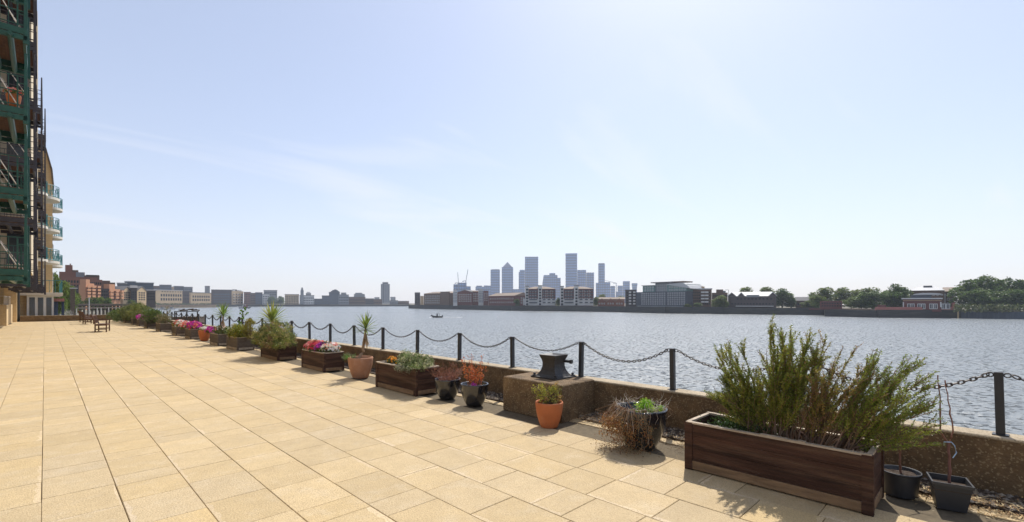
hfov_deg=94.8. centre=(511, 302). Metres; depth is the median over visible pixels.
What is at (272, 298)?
tree
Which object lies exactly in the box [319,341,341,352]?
petunia
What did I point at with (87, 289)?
apartment block
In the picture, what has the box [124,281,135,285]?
office block
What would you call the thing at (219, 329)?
petunia
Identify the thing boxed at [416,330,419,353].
chain post
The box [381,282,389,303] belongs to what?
tower block
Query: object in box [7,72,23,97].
bay window
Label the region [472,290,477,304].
apartment block
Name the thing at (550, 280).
skyscraper
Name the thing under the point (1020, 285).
tree
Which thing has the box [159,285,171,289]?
office block
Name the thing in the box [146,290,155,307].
warehouse
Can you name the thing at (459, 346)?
chain post
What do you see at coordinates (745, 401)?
rosemary bush
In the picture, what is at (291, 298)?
riverside building
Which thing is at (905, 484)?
plant pot
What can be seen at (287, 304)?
bank
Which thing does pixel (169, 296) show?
wharf building
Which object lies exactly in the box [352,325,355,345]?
chain post
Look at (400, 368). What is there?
trailing shrub
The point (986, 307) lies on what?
hedge
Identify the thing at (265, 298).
riverside building
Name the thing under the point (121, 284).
office block
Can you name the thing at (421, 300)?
apartment block
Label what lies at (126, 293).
warehouse
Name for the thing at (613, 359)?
chain
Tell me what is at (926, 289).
warehouse
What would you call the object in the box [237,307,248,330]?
climber
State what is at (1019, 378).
chain
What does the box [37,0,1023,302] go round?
sky
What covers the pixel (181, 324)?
petunia
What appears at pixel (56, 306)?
entrance kiosk
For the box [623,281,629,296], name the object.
skyscraper
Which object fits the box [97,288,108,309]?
apartment block
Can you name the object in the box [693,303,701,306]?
tree
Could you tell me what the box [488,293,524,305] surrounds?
apartment block
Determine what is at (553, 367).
mooring bollard
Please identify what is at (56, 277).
tree
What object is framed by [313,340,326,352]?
petunia
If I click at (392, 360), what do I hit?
marigold
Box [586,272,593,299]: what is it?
skyscraper
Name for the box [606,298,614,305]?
terrace house
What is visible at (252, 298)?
riverside building
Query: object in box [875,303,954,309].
brick wall
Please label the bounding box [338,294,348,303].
riverside building
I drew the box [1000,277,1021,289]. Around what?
tree
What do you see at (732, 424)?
herb
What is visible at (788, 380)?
rosemary bush
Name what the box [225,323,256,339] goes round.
yellow shrub
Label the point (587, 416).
dry weeds
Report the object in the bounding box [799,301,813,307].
tree
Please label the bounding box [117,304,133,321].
yellow green bush
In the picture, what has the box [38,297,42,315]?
bay window
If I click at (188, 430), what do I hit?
paving
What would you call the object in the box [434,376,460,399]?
plant pot
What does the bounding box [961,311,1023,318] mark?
river wall
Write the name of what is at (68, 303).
tree
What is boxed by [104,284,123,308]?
apartment block
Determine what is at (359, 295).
office block
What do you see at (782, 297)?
tree
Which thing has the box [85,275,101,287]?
apartment block
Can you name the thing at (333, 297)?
riverside building
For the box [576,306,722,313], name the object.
river wall
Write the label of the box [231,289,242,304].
apartment block
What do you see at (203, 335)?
plant pot
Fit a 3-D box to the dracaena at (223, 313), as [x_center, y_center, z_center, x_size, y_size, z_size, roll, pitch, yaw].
[-11.021,0.563,17.819,0.986,1.284,0.987,0,0,-45]
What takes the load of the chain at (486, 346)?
hanging from the chain post at (512, 352)
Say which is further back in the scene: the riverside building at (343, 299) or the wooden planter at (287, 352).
the riverside building at (343, 299)
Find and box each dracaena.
[211,301,234,331]
[253,300,288,330]
[354,310,380,357]
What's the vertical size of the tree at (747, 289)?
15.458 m
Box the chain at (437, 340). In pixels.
[420,332,456,341]
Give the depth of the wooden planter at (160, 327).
25.91 m
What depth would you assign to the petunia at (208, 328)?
18.47 m
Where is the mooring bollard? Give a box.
[531,353,575,380]
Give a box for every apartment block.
[59,264,96,286]
[79,279,100,309]
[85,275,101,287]
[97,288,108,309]
[102,281,114,288]
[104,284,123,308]
[211,289,230,304]
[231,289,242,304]
[415,292,419,304]
[420,296,423,304]
[424,291,452,304]
[457,290,473,304]
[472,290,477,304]
[483,291,487,304]
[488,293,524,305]
[525,285,555,305]
[560,285,592,305]
[625,290,636,305]
[693,286,711,306]
[712,289,728,307]
[943,287,953,306]
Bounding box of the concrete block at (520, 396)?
[503,371,593,422]
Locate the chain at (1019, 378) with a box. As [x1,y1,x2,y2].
[1012,375,1023,380]
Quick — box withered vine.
[590,394,672,460]
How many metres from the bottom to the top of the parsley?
0.204 m
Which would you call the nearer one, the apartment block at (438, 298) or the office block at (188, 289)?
the apartment block at (438, 298)
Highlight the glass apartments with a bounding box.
[636,281,701,306]
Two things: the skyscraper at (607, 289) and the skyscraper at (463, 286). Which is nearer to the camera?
the skyscraper at (463, 286)
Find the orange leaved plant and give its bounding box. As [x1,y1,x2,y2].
[461,354,488,385]
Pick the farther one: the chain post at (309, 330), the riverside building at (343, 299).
the riverside building at (343, 299)
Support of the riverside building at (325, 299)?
on the bank at (287, 304)
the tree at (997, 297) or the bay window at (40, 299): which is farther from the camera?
the tree at (997, 297)
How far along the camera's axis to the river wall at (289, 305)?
940.45 m
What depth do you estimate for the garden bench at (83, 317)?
34.80 m
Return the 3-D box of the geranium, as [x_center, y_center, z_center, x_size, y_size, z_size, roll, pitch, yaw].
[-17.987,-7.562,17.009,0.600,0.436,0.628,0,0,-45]
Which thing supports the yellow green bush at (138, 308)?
in the wooden planter at (133, 321)
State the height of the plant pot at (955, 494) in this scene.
0.215 m
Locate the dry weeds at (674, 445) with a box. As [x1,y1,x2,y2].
[660,433,684,456]
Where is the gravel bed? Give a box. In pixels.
[209,337,1023,515]
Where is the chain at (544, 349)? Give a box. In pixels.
[515,338,576,351]
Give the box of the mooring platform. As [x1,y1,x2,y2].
[172,308,204,323]
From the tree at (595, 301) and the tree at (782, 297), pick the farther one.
the tree at (595, 301)
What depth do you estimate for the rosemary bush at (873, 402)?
3.63 m
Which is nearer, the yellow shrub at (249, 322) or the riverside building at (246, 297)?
the yellow shrub at (249, 322)
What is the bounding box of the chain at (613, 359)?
[584,343,666,362]
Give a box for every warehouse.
[115,286,129,306]
[127,286,146,306]
[130,285,137,302]
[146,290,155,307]
[909,286,944,306]
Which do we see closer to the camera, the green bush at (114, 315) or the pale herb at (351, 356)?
the pale herb at (351, 356)
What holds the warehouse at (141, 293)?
on the bank at (287, 304)
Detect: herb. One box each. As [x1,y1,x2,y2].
[340,352,355,359]
[699,412,794,436]
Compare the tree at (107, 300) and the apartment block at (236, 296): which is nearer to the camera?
the tree at (107, 300)
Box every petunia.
[171,319,184,327]
[178,320,189,328]
[185,320,202,329]
[205,326,214,332]
[212,324,230,334]
[303,339,313,350]
[306,339,322,351]
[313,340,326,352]
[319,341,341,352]
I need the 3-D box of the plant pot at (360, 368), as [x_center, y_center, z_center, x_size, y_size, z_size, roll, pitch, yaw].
[-3.233,1.380,10.038,0.520,0.440,0.520,0,0,-1]
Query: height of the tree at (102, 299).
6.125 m
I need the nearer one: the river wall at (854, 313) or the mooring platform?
the mooring platform
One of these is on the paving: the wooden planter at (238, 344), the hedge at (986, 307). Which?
the wooden planter at (238, 344)
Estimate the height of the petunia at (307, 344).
0.347 m
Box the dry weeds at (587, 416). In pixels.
[564,411,601,423]
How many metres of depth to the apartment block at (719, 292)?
344.06 m
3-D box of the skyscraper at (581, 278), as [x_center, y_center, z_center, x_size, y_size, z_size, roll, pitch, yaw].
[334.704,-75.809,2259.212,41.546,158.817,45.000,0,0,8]
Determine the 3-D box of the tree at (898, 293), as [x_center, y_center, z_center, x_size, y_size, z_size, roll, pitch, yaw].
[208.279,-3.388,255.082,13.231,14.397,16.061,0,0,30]
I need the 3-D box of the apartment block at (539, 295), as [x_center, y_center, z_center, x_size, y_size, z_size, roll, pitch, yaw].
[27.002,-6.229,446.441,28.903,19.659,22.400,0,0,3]
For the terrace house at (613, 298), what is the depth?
448.80 m
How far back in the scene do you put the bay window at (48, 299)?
41.41 m
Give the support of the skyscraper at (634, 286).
on the bank at (846, 308)
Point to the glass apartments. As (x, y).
(671, 294)
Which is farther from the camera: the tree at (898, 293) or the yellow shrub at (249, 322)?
the tree at (898, 293)
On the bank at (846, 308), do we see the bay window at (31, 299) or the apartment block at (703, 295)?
the apartment block at (703, 295)
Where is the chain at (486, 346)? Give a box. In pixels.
[462,335,509,347]
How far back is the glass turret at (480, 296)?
520.15 m
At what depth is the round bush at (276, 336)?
13.10 m
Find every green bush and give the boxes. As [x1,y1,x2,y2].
[106,308,126,321]
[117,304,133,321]
[125,301,151,318]
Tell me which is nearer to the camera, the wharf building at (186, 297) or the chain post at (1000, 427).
the chain post at (1000, 427)
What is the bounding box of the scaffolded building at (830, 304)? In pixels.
[820,301,841,308]
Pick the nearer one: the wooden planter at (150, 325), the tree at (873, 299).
the wooden planter at (150, 325)
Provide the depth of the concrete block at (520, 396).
6.66 m
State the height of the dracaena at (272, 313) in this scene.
1.380 m
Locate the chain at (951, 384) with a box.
[823,367,989,390]
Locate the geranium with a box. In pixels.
[3,87,23,95]
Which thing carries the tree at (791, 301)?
on the bank at (846, 308)
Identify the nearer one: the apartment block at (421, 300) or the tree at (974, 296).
the tree at (974, 296)
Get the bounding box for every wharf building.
[156,290,182,304]
[182,291,190,303]
[189,292,210,304]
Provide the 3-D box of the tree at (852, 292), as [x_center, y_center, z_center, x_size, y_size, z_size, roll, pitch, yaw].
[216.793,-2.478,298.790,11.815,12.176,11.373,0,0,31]
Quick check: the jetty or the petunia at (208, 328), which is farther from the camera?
the jetty
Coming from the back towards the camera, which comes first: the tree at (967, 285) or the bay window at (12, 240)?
the tree at (967, 285)
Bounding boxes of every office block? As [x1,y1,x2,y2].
[117,283,126,285]
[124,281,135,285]
[136,282,153,289]
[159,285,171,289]
[173,286,183,302]
[184,287,192,291]
[263,290,276,299]
[354,293,364,296]
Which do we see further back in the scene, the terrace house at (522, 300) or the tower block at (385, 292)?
the tower block at (385, 292)
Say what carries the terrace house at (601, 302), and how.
on the bank at (846, 308)
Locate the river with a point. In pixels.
(953, 350)
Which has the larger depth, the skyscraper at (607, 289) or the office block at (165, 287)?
the skyscraper at (607, 289)
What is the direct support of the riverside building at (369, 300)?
on the bank at (287, 304)
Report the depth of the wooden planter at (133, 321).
33.76 m
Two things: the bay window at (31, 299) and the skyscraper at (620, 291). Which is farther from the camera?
the skyscraper at (620, 291)
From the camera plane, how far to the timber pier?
122.41 m
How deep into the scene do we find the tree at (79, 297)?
128.61 m
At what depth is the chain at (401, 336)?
10.70 m
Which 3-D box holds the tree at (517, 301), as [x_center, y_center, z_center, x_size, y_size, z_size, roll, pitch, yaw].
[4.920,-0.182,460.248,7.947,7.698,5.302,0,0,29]
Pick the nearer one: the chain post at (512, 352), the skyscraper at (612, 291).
the chain post at (512, 352)
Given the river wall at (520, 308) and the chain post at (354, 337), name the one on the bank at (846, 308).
the river wall at (520, 308)
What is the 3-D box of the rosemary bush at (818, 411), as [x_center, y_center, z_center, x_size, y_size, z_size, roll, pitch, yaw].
[2.486,0.728,4.009,0.456,1.020,1.020,0,0,-45]
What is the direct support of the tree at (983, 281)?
on the bank at (846, 308)
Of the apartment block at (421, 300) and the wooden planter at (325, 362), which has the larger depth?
the apartment block at (421, 300)
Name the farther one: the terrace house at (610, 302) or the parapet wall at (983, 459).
the terrace house at (610, 302)
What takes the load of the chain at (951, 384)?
hanging from the chain post at (1000, 427)
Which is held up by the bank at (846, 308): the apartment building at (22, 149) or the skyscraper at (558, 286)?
the skyscraper at (558, 286)
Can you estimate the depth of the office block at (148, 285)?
450.58 m
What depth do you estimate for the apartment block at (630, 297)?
383.67 m
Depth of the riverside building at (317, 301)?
947.00 m
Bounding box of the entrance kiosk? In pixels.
[54,298,63,314]
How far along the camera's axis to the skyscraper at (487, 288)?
2121.10 m
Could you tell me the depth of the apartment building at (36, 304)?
42.76 m
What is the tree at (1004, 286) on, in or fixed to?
on the bank at (846, 308)
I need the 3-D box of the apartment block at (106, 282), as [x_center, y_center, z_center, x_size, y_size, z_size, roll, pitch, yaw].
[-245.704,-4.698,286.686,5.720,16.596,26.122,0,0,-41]
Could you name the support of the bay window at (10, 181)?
in the apartment building at (22, 149)
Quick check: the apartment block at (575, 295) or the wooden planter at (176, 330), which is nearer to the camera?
the wooden planter at (176, 330)
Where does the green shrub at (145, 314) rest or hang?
in the wooden planter at (150, 325)
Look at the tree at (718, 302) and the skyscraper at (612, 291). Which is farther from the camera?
the skyscraper at (612, 291)
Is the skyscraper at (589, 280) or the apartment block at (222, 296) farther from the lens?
the skyscraper at (589, 280)
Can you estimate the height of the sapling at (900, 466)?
0.424 m
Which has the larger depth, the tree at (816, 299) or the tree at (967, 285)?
the tree at (816, 299)
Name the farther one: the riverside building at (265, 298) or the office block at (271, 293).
the office block at (271, 293)
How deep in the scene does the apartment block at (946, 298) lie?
264.09 m
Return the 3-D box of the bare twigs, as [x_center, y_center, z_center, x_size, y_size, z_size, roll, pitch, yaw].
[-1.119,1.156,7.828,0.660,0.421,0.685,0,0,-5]
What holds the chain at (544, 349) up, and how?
hanging from the chain post at (512, 352)
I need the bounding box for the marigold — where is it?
[385,356,400,363]
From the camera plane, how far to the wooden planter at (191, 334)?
20.61 m
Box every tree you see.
[53,271,68,313]
[59,280,80,314]
[67,286,80,312]
[84,296,101,310]
[96,297,105,309]
[104,298,112,306]
[267,296,276,303]
[274,296,284,304]
[514,299,519,305]
[593,297,598,305]
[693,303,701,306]
[710,295,729,306]
[739,287,752,291]
[760,286,775,293]
[776,288,793,307]
[785,297,796,307]
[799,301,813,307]
[807,287,839,305]
[808,295,825,308]
[831,287,850,306]
[841,297,860,308]
[844,289,860,301]
[852,287,881,297]
[853,290,891,308]
[853,295,870,308]
[881,283,909,306]
[947,280,995,308]
[957,289,992,308]
[970,274,999,308]
[980,279,1012,306]
[986,291,1012,308]
[998,288,1023,309]
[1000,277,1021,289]
[1009,279,1023,293]
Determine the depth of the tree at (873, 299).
253.49 m
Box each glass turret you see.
[453,289,456,305]
[478,289,482,304]
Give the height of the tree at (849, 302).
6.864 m
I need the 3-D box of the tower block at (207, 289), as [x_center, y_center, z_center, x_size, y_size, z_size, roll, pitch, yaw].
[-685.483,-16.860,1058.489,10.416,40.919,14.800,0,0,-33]
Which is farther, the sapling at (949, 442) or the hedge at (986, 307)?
the hedge at (986, 307)
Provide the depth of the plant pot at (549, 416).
5.94 m
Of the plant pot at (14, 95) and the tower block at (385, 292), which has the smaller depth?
the plant pot at (14, 95)
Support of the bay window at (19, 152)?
in the apartment building at (22, 149)
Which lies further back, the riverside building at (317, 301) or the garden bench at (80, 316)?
the riverside building at (317, 301)
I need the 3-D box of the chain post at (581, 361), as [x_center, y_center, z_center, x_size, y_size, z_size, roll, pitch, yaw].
[1.042,0.853,7.083,0.100,0.530,0.158,0,1,-41]
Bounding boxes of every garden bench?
[78,311,90,321]
[80,311,93,323]
[91,315,110,331]
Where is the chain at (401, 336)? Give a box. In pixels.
[385,329,415,337]
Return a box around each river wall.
[158,305,407,306]
[408,305,575,310]
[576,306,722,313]
[723,308,823,314]
[825,310,876,317]
[877,310,960,317]
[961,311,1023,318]
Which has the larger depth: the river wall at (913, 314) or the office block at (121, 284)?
the office block at (121, 284)
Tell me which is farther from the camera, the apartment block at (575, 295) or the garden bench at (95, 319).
the apartment block at (575, 295)
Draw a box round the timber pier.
[58,304,133,314]
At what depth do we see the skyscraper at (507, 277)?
2240.26 m
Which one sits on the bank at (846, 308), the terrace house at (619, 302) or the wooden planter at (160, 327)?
the terrace house at (619, 302)
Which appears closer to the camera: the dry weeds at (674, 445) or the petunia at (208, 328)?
the dry weeds at (674, 445)
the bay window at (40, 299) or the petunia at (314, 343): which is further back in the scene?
the bay window at (40, 299)
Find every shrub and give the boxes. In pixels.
[140,308,164,323]
[154,305,171,323]
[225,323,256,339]
[240,317,255,338]
[394,365,410,374]
[396,349,433,371]
[531,381,563,403]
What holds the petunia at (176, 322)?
in the wooden planter at (176, 330)
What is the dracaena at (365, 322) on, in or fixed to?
on the plant pot at (360, 368)
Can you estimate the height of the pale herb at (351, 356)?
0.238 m
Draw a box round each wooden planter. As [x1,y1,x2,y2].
[131,318,135,324]
[136,319,144,325]
[144,321,155,327]
[156,323,171,331]
[172,326,184,335]
[185,328,199,338]
[210,333,227,345]
[226,336,253,350]
[261,342,296,360]
[301,349,343,372]
[375,360,439,396]
[685,412,883,516]
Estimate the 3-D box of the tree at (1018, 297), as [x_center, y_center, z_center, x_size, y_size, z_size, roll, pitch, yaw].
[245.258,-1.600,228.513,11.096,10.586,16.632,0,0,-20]
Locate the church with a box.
[300,287,303,303]
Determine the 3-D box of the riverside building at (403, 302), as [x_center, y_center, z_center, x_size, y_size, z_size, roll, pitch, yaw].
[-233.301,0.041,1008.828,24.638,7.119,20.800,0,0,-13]
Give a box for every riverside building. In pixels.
[244,292,250,303]
[250,293,254,303]
[255,292,262,303]
[262,294,268,303]
[285,294,298,303]
[299,295,313,303]
[314,299,321,303]
[322,295,328,303]
[329,292,339,303]
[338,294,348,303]
[349,297,364,303]
[365,298,373,303]
[374,299,381,303]
[390,300,397,303]
[398,301,408,303]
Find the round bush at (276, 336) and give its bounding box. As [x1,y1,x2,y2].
[250,319,296,350]
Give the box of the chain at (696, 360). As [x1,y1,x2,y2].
[677,350,795,371]
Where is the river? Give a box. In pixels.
[154,306,1023,434]
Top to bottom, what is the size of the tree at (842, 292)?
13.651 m
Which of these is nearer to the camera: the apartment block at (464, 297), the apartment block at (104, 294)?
the apartment block at (104, 294)
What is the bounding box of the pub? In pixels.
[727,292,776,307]
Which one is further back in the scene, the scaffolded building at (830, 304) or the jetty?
the jetty
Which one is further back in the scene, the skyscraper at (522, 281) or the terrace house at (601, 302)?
the skyscraper at (522, 281)
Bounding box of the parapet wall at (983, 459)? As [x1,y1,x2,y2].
[157,320,1023,497]
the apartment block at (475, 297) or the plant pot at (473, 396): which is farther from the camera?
the apartment block at (475, 297)
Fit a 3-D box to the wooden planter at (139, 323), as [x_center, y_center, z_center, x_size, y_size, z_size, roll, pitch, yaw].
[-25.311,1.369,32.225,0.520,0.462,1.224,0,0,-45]
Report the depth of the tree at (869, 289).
289.55 m
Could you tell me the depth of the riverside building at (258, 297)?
910.13 m
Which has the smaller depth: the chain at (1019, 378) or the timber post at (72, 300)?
the chain at (1019, 378)
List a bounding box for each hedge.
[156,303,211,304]
[953,303,1023,312]
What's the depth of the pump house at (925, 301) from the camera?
234.49 m
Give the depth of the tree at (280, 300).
900.23 m
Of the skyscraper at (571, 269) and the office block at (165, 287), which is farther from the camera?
the skyscraper at (571, 269)
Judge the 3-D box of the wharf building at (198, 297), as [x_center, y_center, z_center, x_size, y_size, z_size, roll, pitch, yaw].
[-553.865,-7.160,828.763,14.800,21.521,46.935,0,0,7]
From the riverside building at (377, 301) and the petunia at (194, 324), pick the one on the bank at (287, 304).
the riverside building at (377, 301)
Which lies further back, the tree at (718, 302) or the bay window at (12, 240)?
the tree at (718, 302)
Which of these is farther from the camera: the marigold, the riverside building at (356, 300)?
the riverside building at (356, 300)
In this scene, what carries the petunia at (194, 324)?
in the wooden planter at (191, 334)
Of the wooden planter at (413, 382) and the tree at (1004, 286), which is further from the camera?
the tree at (1004, 286)
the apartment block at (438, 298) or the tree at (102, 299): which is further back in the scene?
the apartment block at (438, 298)
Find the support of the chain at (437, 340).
hanging from the chain post at (459, 346)
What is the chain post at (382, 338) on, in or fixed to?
on the parapet wall at (983, 459)
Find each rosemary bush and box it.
[702,337,777,435]
[753,329,878,444]
[760,314,831,438]
[824,348,947,452]
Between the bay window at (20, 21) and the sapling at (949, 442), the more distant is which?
the bay window at (20, 21)
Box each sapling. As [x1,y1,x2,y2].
[892,430,902,472]
[937,375,956,483]
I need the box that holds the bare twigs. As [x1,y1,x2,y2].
[426,358,464,380]
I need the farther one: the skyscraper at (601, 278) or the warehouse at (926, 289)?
the skyscraper at (601, 278)
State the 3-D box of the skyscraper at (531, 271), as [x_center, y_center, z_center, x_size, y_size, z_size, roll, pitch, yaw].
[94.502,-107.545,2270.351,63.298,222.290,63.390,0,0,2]
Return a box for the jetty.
[152,305,215,308]
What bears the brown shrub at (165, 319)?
in the wooden planter at (160, 327)
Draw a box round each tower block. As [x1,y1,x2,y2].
[205,286,209,292]
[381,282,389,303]
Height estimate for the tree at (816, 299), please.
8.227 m
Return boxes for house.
[520,296,524,305]
[598,297,624,305]
[598,299,605,305]
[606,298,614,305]
[615,298,622,305]
[795,297,817,307]
[901,293,949,311]
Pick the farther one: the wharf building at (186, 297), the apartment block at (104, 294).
the wharf building at (186, 297)
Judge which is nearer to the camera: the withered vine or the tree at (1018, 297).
the withered vine
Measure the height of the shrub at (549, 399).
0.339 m
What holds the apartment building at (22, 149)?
on the paving
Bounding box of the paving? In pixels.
[0,320,1023,521]
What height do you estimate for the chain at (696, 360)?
0.215 m
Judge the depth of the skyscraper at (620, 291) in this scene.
2296.90 m
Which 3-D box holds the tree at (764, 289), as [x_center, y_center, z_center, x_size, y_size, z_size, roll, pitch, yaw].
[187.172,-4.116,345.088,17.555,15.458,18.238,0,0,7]
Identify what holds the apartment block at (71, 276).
on the bank at (287, 304)
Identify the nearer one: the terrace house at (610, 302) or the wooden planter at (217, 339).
the wooden planter at (217, 339)
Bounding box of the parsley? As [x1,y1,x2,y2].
[631,398,662,412]
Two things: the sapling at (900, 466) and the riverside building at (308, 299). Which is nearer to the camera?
the sapling at (900, 466)
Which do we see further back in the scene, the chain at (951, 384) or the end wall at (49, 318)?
the end wall at (49, 318)
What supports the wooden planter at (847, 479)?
on the paving
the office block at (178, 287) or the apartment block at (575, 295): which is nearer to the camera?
the apartment block at (575, 295)
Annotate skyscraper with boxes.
[453,283,470,291]
[484,286,490,295]
[491,269,499,294]
[502,262,512,292]
[512,289,519,292]
[519,270,524,292]
[525,257,537,287]
[542,273,556,299]
[557,278,560,298]
[566,253,576,286]
[577,270,585,286]
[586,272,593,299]
[598,263,604,296]
[605,282,609,296]
[610,286,614,296]
[617,286,622,296]
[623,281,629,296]
[632,283,636,291]
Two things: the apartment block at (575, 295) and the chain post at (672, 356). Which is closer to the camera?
the chain post at (672, 356)
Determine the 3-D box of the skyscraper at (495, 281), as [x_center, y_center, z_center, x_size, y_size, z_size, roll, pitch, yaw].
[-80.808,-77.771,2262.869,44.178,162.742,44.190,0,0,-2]
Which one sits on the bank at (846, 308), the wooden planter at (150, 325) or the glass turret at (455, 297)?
the glass turret at (455, 297)
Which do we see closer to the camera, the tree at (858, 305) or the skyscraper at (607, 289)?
the tree at (858, 305)
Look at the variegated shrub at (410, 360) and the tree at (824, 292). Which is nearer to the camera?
the variegated shrub at (410, 360)
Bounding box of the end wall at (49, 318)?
[20,315,111,321]
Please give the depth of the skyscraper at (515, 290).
2149.85 m
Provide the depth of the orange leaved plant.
7.31 m
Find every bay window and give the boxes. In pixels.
[7,15,23,27]
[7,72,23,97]
[7,132,23,157]
[7,179,23,209]
[7,233,23,263]
[29,297,34,315]
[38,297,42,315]
[46,297,51,314]
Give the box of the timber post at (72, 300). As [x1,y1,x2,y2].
[70,288,77,314]
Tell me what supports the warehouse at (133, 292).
on the bank at (287, 304)
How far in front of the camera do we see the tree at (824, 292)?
298.06 m
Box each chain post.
[308,322,310,338]
[329,323,331,341]
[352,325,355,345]
[381,327,384,349]
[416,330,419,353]
[456,333,461,359]
[510,337,514,367]
[576,341,585,377]
[667,348,677,390]
[986,372,1011,436]
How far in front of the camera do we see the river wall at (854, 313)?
248.88 m
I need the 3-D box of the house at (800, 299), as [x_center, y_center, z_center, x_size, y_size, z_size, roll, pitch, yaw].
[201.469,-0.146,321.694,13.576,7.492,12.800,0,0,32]
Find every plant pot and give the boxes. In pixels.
[6,92,21,106]
[198,330,209,340]
[348,356,372,378]
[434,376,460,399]
[460,381,488,406]
[535,400,562,428]
[614,402,667,450]
[884,465,922,499]
[926,472,974,512]
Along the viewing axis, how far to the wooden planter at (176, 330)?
22.75 m
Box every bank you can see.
[77,303,414,314]
[411,304,1023,314]
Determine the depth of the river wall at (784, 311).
296.04 m
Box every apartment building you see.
[0,0,45,325]
[0,148,62,315]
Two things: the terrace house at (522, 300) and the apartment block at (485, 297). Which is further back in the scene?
the apartment block at (485, 297)
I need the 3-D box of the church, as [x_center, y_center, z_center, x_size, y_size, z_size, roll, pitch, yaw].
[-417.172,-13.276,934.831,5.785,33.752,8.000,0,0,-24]
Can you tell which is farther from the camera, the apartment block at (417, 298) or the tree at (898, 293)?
the apartment block at (417, 298)

